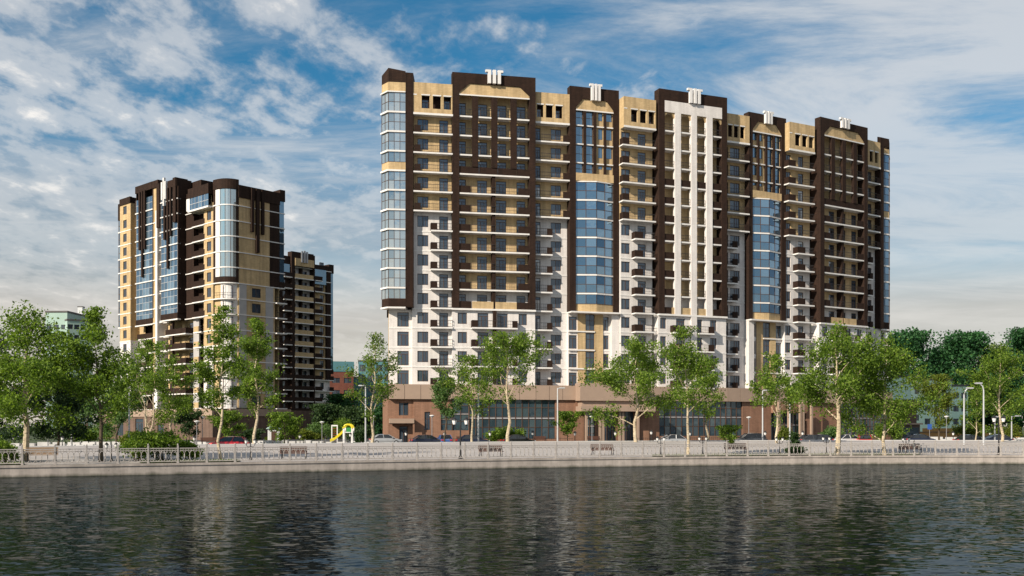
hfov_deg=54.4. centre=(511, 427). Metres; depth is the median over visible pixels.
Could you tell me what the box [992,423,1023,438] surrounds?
bush
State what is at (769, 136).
strip window
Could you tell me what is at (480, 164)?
balcony door
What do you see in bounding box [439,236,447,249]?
balcony door
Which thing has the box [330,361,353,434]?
office building
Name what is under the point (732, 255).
window
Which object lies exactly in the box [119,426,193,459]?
bush
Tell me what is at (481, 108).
balcony door
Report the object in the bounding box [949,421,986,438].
bush
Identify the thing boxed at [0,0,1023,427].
sky
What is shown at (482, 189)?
balcony door
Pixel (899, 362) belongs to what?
birch tree
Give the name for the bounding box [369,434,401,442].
parked car
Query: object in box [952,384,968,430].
apartment house
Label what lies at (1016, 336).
leafy tree
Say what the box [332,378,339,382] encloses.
window
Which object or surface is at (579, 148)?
strip window
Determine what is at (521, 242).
balcony door
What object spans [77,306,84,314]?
chimney tower
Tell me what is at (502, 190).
balcony door
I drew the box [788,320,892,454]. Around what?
birch tree
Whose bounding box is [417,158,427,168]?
window
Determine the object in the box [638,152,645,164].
balcony door
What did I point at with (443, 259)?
balcony door
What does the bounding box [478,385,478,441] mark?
street lamp
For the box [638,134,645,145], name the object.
balcony door
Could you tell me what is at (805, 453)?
grass verge
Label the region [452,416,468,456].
twin lantern
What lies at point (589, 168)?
strip window
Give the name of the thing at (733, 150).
window
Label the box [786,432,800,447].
conical shrub
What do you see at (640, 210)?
balcony door
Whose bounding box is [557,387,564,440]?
street lamp
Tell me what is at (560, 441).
kerb
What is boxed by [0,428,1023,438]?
ground
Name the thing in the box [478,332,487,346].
balcony door
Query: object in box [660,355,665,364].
window
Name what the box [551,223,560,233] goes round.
window
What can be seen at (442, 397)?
round tree
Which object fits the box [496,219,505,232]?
balcony door
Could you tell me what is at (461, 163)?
balcony door
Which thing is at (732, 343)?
window
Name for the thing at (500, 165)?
balcony door
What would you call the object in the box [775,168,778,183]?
strip window
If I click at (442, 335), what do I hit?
balcony door
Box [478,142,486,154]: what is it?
balcony door
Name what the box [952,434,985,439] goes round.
parked car
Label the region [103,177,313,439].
apartment tower
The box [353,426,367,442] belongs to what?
bush
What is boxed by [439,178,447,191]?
balcony door
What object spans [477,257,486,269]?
balcony door
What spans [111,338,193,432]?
birch tree
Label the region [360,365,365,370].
window
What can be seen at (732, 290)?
window
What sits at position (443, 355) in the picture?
balcony door
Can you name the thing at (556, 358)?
window
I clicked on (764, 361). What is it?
window
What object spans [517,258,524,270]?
balcony door
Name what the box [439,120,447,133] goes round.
balcony door
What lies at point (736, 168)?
window
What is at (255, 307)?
window
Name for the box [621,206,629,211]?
window
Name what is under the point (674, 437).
parked car
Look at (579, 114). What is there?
strip window
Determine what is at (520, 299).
balcony door
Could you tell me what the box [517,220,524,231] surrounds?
balcony door
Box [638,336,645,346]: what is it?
balcony door
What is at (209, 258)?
window
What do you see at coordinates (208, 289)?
window
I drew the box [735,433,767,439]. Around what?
parked car
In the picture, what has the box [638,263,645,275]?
balcony door
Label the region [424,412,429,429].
window
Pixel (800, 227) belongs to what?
balcony door
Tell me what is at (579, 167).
strip window
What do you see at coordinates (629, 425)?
entrance door
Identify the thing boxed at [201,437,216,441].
park bench
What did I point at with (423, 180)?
window
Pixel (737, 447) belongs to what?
park bench
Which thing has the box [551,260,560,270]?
window
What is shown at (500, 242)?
balcony door
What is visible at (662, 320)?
window
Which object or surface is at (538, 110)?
loggia window
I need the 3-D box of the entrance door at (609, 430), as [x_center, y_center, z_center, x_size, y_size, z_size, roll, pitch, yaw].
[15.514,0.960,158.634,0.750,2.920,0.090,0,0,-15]
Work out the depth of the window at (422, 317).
154.81 m
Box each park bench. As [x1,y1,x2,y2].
[26,447,57,461]
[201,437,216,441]
[280,446,307,458]
[478,446,503,456]
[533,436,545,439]
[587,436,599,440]
[590,444,613,454]
[724,443,746,453]
[898,444,921,452]
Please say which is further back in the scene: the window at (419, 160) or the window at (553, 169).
the window at (553, 169)
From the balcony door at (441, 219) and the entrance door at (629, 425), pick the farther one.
the entrance door at (629, 425)
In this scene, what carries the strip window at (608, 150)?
in the apartment building at (576, 226)
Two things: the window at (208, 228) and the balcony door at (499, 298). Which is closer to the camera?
the balcony door at (499, 298)
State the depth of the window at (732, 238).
170.77 m
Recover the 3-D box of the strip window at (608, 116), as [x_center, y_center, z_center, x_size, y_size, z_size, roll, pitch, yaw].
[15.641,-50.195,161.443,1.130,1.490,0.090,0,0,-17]
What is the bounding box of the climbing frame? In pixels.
[331,425,337,441]
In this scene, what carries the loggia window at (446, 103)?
in the apartment building at (576, 226)
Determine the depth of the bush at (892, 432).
169.50 m
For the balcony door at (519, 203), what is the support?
in the apartment building at (576, 226)
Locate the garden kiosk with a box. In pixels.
[266,427,279,440]
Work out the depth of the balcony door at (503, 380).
156.60 m
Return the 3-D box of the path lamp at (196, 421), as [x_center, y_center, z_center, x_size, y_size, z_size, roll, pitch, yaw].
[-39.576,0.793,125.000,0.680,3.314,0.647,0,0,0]
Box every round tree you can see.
[173,408,203,440]
[203,410,248,436]
[265,411,305,442]
[430,376,465,441]
[547,410,584,440]
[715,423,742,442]
[911,373,960,439]
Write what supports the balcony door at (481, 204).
in the apartment building at (576, 226)
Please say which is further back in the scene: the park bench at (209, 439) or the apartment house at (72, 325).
the apartment house at (72, 325)
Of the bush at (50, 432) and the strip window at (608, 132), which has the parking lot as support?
the bush at (50, 432)
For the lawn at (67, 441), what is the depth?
169.18 m
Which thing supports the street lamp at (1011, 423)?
on the parking lot
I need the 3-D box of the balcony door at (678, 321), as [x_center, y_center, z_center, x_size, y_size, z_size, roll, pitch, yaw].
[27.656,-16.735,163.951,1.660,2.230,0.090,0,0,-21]
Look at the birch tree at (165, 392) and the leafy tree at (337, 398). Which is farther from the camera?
the leafy tree at (337, 398)
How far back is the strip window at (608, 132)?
161.45 m
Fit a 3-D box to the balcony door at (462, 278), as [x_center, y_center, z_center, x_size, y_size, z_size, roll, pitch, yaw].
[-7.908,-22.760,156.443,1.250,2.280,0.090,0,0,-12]
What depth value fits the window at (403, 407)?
152.63 m
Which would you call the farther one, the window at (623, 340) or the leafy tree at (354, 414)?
the leafy tree at (354, 414)
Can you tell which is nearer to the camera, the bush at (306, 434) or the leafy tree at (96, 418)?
the leafy tree at (96, 418)
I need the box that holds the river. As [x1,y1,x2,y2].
[0,464,1023,575]
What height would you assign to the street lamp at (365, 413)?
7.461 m
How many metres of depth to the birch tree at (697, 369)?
82.89 m
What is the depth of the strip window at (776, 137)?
174.14 m
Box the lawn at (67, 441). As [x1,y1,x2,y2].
[4,439,119,443]
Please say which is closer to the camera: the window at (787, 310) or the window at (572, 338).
the window at (572, 338)
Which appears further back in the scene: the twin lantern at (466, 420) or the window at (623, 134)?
the window at (623, 134)
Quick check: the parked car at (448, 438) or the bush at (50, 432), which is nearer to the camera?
the parked car at (448, 438)
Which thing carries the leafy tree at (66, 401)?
on the parking lot
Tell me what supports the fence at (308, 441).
on the parking lot
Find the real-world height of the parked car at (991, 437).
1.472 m
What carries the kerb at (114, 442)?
on the parking lot
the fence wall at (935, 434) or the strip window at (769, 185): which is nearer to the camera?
the strip window at (769, 185)
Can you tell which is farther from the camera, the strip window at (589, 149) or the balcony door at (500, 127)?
the strip window at (589, 149)
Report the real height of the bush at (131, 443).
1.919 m
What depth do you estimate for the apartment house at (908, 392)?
233.54 m
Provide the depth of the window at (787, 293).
174.87 m
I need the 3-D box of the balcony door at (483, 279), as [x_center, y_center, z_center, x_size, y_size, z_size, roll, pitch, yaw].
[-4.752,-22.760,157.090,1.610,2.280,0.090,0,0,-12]
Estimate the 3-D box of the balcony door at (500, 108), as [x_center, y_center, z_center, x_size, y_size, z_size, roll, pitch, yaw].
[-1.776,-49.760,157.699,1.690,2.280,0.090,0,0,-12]
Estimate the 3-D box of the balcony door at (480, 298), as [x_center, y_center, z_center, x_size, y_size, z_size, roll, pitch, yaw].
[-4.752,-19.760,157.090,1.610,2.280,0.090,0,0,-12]
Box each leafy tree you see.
[0,328,43,432]
[17,362,94,445]
[68,375,111,441]
[77,363,150,441]
[305,403,346,436]
[323,393,363,436]
[339,405,380,437]
[372,405,382,435]
[886,326,940,377]
[917,329,1014,423]
[924,347,992,422]
[973,360,1023,431]
[978,326,1023,432]
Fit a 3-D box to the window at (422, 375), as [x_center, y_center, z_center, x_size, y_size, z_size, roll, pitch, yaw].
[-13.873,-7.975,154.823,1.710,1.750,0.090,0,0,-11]
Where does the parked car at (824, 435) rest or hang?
on the parking lot
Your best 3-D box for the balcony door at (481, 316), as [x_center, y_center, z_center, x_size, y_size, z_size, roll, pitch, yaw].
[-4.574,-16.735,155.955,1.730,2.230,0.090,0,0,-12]
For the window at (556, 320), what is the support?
in the apartment building at (576, 226)
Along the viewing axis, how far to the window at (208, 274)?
193.91 m
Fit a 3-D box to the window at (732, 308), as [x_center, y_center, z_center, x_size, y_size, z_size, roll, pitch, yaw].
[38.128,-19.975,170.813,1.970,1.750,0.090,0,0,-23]
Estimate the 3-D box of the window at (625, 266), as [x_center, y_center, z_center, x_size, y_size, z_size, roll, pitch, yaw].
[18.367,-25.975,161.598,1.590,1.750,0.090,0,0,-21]
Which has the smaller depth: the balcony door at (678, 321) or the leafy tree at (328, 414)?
the balcony door at (678, 321)
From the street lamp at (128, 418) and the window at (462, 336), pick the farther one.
the window at (462, 336)
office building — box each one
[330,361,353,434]
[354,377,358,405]
[358,360,387,433]
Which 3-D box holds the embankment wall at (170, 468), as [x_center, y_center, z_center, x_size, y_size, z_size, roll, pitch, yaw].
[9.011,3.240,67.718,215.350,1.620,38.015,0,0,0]
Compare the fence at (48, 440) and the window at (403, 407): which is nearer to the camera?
the fence at (48, 440)
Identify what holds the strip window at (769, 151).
in the apartment building at (576, 226)
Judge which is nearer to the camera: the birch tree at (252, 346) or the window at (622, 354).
the birch tree at (252, 346)
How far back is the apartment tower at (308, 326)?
269.37 m
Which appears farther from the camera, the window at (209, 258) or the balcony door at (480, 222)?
the window at (209, 258)
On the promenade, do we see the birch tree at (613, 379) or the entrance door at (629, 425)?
the birch tree at (613, 379)
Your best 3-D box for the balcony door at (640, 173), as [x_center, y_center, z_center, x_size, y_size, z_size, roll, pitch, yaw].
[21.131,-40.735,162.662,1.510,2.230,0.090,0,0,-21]
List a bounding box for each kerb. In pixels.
[11,437,1023,445]
[15,440,1022,446]
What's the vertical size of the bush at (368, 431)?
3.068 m
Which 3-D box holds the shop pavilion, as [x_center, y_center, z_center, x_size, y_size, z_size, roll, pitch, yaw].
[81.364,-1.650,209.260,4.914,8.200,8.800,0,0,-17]
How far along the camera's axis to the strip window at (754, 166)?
171.78 m
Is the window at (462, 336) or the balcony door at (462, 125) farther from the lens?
the balcony door at (462, 125)
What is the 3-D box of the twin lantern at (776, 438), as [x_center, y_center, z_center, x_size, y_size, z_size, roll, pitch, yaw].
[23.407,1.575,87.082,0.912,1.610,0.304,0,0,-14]
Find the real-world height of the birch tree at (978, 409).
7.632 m
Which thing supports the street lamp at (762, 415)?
on the parking lot
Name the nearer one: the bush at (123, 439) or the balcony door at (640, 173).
the bush at (123, 439)
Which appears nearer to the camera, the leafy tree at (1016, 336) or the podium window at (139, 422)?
the podium window at (139, 422)
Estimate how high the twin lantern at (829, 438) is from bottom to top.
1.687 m
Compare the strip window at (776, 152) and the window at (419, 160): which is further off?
the strip window at (776, 152)
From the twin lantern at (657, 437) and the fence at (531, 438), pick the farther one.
the fence at (531, 438)
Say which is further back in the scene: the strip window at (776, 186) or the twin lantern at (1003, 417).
the strip window at (776, 186)
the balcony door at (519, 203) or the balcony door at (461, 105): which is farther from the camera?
the balcony door at (519, 203)
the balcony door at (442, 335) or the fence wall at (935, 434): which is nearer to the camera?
the balcony door at (442, 335)
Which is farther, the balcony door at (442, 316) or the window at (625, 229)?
the window at (625, 229)
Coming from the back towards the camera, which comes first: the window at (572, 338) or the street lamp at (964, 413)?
the window at (572, 338)
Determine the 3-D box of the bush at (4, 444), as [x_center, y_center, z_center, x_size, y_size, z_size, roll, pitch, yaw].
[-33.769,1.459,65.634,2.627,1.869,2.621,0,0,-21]
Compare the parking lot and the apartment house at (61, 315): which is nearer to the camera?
the parking lot
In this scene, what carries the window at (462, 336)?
in the apartment building at (576, 226)
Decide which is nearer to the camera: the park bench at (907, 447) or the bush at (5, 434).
the park bench at (907, 447)
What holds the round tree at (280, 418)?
on the parking lot
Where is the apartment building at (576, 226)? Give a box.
[380,68,892,441]
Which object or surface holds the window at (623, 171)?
in the apartment building at (576, 226)
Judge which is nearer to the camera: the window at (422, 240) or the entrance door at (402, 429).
the entrance door at (402, 429)
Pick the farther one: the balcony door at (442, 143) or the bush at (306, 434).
the bush at (306, 434)
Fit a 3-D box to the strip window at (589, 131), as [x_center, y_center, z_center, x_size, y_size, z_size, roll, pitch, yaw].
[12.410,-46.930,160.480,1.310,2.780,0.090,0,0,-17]
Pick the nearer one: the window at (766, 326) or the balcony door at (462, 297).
the balcony door at (462, 297)
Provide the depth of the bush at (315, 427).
164.75 m
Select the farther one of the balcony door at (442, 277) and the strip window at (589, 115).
the strip window at (589, 115)
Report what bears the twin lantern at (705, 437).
on the grass verge at (805, 453)
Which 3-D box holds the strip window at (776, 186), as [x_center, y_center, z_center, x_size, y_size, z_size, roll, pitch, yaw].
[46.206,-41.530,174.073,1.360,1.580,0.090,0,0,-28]
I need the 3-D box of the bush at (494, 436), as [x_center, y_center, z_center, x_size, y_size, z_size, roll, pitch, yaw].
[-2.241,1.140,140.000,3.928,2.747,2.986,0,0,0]
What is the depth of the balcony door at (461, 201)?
156.48 m
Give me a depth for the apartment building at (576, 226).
160.88 m
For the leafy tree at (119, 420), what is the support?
on the parking lot
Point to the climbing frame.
(331, 431)
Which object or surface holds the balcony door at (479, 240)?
in the apartment building at (576, 226)
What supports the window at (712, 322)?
in the apartment building at (576, 226)
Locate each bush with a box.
[0,422,34,442]
[0,435,20,462]
[29,426,72,441]
[73,428,114,441]
[115,436,155,460]
[117,430,136,443]
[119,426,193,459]
[170,440,204,459]
[238,427,265,442]
[295,428,323,440]
[304,421,336,440]
[326,417,355,440]
[346,424,374,441]
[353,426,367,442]
[483,427,503,441]
[499,424,526,438]
[777,425,792,439]
[783,446,807,453]
[818,425,845,438]
[870,418,907,439]
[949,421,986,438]
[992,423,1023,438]
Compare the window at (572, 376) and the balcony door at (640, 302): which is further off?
the balcony door at (640, 302)
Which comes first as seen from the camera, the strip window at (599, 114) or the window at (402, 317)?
the window at (402, 317)
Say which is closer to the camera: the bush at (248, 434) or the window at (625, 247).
the bush at (248, 434)
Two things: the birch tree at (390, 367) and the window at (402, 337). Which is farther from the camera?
the window at (402, 337)
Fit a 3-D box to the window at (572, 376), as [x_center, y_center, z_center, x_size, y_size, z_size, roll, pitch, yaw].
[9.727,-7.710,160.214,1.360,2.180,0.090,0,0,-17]
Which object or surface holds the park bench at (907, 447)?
on the promenade
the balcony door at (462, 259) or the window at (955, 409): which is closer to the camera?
the balcony door at (462, 259)
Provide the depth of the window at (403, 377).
154.85 m
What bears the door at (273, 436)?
in the garden kiosk
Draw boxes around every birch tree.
[0,299,82,460]
[46,305,144,461]
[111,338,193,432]
[151,352,203,443]
[186,304,256,458]
[233,317,287,443]
[336,332,403,442]
[434,350,499,441]
[460,330,554,440]
[571,334,689,441]
[652,324,726,454]
[677,358,726,439]
[746,351,804,442]
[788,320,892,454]
[827,331,959,454]
[952,342,1023,441]
[954,389,1004,439]
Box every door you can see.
[271,431,276,440]
[399,426,407,441]
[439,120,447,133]
[439,140,447,152]
[439,159,447,171]
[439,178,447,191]
[439,197,447,210]
[439,217,447,229]
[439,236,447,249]
[439,255,447,268]
[439,274,447,287]
[439,294,447,307]
[439,313,447,326]
[439,332,447,345]
[439,351,447,365]
[459,103,465,115]
[459,122,465,134]
[459,141,465,153]
[459,160,465,165]
[459,179,465,185]
[459,199,465,204]
[459,218,465,223]
[459,237,465,242]
[459,256,465,262]
[459,275,465,281]
[459,294,465,300]
[477,180,486,193]
[477,199,486,212]
[477,218,486,231]
[477,237,486,250]
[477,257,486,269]
[477,276,486,288]
[477,295,486,301]
[478,104,486,116]
[478,123,486,135]
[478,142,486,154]
[478,161,486,166]
[478,313,487,326]
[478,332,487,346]
[478,351,487,365]
[496,181,505,193]
[496,200,505,213]
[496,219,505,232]
[496,238,505,251]
[496,257,505,270]
[496,276,505,289]
[496,295,505,301]
[497,314,507,327]
[497,371,507,384]
[498,106,505,117]
[498,125,505,136]
[498,144,505,155]
[498,162,505,167]
[517,107,524,118]
[517,126,524,137]
[517,145,524,156]
[517,164,524,168]
[517,182,524,193]
[517,201,524,212]
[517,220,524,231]
[517,239,524,251]
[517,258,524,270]
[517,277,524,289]
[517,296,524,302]
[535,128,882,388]
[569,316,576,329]
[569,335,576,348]
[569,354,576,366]
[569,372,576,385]
[604,424,606,440]
[607,424,611,440]
[624,424,626,440]
[627,424,630,440]
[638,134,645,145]
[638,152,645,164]
[638,171,645,182]
[638,189,645,201]
[638,207,645,219]
[638,226,645,238]
[638,244,645,256]
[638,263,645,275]
[638,281,645,293]
[638,299,645,312]
[638,318,645,330]
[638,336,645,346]
[676,319,683,329]
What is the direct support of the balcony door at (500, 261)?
in the apartment building at (576, 226)
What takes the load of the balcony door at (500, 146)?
in the apartment building at (576, 226)
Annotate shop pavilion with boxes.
[888,399,922,438]
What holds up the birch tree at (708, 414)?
on the parking lot
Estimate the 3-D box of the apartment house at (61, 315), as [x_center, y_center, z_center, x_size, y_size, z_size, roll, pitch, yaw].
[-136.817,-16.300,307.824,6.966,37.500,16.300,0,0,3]
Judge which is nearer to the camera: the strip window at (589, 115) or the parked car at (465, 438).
the parked car at (465, 438)
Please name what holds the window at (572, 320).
in the apartment building at (576, 226)
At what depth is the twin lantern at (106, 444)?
67.96 m
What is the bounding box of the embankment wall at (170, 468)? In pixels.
[0,455,1023,477]
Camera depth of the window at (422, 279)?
154.81 m
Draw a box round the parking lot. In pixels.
[21,438,1013,445]
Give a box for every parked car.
[207,436,249,443]
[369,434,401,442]
[409,435,440,441]
[438,435,452,441]
[455,435,489,441]
[500,435,535,441]
[654,434,686,440]
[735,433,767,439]
[798,434,825,439]
[813,434,832,439]
[832,434,856,439]
[856,434,871,439]
[904,434,936,439]
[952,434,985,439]
[985,434,1013,439]
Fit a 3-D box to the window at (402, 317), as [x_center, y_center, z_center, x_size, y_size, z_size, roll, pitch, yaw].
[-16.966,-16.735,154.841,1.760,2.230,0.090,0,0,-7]
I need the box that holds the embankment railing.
[0,440,1023,464]
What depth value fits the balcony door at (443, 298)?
155.42 m
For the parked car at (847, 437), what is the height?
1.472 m
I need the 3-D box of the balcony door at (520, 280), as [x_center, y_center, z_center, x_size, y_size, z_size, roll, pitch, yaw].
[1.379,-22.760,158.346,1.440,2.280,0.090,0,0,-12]
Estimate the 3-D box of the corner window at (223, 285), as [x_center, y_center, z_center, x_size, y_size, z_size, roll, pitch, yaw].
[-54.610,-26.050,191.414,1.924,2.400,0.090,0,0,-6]
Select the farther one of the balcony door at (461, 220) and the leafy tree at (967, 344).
the leafy tree at (967, 344)
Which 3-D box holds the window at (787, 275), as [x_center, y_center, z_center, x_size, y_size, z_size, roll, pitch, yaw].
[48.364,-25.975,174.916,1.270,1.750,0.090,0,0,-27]
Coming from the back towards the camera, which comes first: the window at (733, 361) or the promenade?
the window at (733, 361)
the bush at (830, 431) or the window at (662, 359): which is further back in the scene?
the window at (662, 359)
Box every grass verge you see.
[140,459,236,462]
[653,452,919,455]
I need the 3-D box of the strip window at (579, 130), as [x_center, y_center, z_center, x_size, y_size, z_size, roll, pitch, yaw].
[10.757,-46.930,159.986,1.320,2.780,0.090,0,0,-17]
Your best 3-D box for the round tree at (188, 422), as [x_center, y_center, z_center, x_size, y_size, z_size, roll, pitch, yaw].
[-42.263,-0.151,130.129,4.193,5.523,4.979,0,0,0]
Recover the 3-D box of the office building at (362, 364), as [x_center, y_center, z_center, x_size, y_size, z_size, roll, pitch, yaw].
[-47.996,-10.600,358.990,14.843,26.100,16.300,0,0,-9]
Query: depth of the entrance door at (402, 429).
152.63 m
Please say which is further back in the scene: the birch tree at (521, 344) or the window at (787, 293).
the window at (787, 293)
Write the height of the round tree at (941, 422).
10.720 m
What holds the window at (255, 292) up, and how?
in the apartment tower at (191, 254)
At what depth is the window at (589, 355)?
160.90 m
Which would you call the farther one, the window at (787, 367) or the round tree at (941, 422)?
the window at (787, 367)
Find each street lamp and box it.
[128,387,129,440]
[358,385,366,442]
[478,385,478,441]
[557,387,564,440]
[762,390,766,439]
[789,407,790,436]
[963,387,973,444]
[974,382,984,444]
[1011,415,1020,438]
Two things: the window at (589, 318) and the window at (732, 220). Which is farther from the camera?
the window at (732, 220)
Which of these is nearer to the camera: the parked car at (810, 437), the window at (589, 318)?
the parked car at (810, 437)
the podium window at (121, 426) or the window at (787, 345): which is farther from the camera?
the podium window at (121, 426)
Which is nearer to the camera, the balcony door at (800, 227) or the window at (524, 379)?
the window at (524, 379)
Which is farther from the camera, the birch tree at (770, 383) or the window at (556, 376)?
the window at (556, 376)
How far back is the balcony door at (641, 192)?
162.68 m
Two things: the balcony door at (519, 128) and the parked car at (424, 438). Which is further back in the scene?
the balcony door at (519, 128)
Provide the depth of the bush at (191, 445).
70.22 m
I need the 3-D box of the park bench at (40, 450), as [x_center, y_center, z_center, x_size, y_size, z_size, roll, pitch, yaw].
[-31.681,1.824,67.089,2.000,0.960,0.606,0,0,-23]
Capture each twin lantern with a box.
[104,442,118,461]
[244,438,256,459]
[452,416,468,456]
[656,436,665,454]
[698,435,707,453]
[775,436,783,453]
[822,435,830,453]
[991,415,1005,454]
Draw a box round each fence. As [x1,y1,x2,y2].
[31,439,62,445]
[264,439,345,442]
[398,438,572,441]
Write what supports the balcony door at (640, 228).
in the apartment building at (576, 226)
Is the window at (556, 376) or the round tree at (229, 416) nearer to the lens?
the round tree at (229, 416)
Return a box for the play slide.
[330,424,354,442]
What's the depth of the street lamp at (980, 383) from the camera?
106.92 m
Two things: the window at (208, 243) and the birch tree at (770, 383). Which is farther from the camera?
the window at (208, 243)
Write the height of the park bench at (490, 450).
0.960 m
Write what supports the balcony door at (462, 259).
in the apartment building at (576, 226)
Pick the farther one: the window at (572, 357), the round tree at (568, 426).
the window at (572, 357)
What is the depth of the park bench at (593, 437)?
141.02 m
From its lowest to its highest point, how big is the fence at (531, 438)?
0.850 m
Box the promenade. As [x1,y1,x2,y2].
[1,441,1021,464]
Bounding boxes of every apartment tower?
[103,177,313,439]
[283,251,333,435]
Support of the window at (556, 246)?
in the apartment building at (576, 226)
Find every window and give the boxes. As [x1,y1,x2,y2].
[117,423,122,435]
[136,419,142,431]
[158,424,163,433]
[207,211,210,219]
[207,226,210,235]
[207,241,210,250]
[207,257,210,266]
[207,272,210,281]
[207,288,210,296]
[207,303,210,312]
[223,285,232,297]
[252,288,259,297]
[252,304,259,312]
[252,396,259,404]
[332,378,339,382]
[344,378,351,382]
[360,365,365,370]
[397,312,408,326]
[397,332,408,345]
[397,351,408,364]
[397,370,408,383]
[399,403,407,414]
[417,119,427,130]
[417,138,427,149]
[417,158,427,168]
[417,177,427,188]
[417,196,427,207]
[417,216,427,226]
[417,235,427,245]
[417,254,427,265]
[417,274,427,284]
[417,293,427,303]
[417,312,427,323]
[417,332,427,342]
[417,351,427,361]
[417,370,427,381]
[422,100,428,107]
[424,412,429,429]
[444,101,449,109]
[458,313,466,323]
[458,332,466,342]
[458,351,466,361]
[519,314,526,324]
[519,371,526,381]
[537,109,540,116]
[551,129,560,140]
[551,148,560,158]
[551,167,560,177]
[551,185,560,196]
[551,204,560,214]
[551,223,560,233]
[551,241,560,251]
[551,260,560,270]
[551,279,560,289]
[551,297,560,307]
[551,316,560,326]
[551,335,560,345]
[551,353,560,363]
[551,372,560,382]
[576,110,582,124]
[576,126,582,143]
[576,145,582,161]
[576,164,582,172]
[586,111,592,125]
[586,127,592,143]
[586,146,592,162]
[586,164,592,173]
[586,314,593,330]
[586,333,593,348]
[586,351,593,367]
[598,112,601,120]
[598,129,601,139]
[598,147,601,158]
[606,113,611,121]
[606,130,611,140]
[606,148,611,158]
[621,132,629,137]
[621,150,629,156]
[621,169,629,174]
[621,187,629,193]
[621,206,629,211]
[621,224,629,235]
[621,243,629,253]
[621,261,629,272]
[621,280,629,290]
[621,299,629,309]
[621,317,629,327]
[621,336,629,346]
[621,354,629,364]
[660,318,665,328]
[660,336,665,346]
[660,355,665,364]
[660,373,665,383]
[710,320,715,330]
[710,338,715,348]
[730,148,738,158]
[730,165,738,175]
[730,183,738,193]
[730,200,738,210]
[730,218,738,228]
[730,235,738,245]
[730,253,738,263]
[730,270,738,280]
[730,288,738,298]
[730,305,738,315]
[730,323,738,332]
[730,340,738,350]
[730,358,738,367]
[730,376,738,385]
[753,147,755,157]
[753,165,755,174]
[763,322,769,337]
[763,340,769,354]
[763,357,769,367]
[768,135,771,147]
[768,149,771,164]
[768,167,771,182]
[768,184,771,191]
[775,136,778,148]
[775,151,778,166]
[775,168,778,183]
[775,185,778,192]
[785,325,789,335]
[785,343,789,352]
[785,360,789,369]
[786,240,789,249]
[786,257,789,266]
[786,274,789,283]
[786,291,789,300]
[786,308,789,318]
[822,327,826,336]
[904,427,918,436]
[953,406,958,411]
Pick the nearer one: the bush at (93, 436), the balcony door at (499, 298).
the bush at (93, 436)
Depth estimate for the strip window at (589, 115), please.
160.51 m
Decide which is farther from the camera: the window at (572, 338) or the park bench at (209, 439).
the window at (572, 338)
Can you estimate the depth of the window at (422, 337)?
154.81 m
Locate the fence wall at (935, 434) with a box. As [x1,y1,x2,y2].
[920,432,1019,437]
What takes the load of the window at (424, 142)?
in the apartment building at (576, 226)
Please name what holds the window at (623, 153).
in the apartment building at (576, 226)
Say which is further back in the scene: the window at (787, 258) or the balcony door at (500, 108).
the window at (787, 258)
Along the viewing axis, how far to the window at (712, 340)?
166.29 m
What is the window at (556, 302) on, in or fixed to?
in the apartment building at (576, 226)
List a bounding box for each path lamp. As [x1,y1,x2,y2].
[194,420,199,443]
[944,416,948,439]
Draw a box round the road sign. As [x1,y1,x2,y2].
[927,424,931,436]
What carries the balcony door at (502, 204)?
in the apartment building at (576, 226)
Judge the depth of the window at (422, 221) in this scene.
154.81 m
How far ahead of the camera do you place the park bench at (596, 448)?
83.60 m
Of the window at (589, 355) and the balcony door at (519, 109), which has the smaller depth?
the balcony door at (519, 109)
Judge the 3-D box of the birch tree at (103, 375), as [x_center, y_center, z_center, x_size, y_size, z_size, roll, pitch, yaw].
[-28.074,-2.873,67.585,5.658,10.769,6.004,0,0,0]
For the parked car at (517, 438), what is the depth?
130.26 m
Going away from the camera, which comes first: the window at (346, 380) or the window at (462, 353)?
the window at (462, 353)
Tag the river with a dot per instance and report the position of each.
(863, 520)
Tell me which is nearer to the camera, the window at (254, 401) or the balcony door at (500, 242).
the balcony door at (500, 242)
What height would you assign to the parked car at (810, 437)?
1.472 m
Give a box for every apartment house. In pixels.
[45,311,87,434]
[65,319,92,425]
[886,375,922,431]
[922,378,952,431]
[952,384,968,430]
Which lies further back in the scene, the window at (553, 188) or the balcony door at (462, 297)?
the window at (553, 188)
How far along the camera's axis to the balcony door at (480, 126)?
157.13 m
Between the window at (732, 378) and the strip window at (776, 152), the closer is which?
the window at (732, 378)
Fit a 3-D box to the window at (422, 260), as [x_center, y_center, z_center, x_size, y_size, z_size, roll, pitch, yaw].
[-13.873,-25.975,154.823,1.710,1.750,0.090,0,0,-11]
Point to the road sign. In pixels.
(929, 426)
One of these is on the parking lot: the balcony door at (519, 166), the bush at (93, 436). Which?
the bush at (93, 436)
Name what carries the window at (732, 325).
in the apartment building at (576, 226)

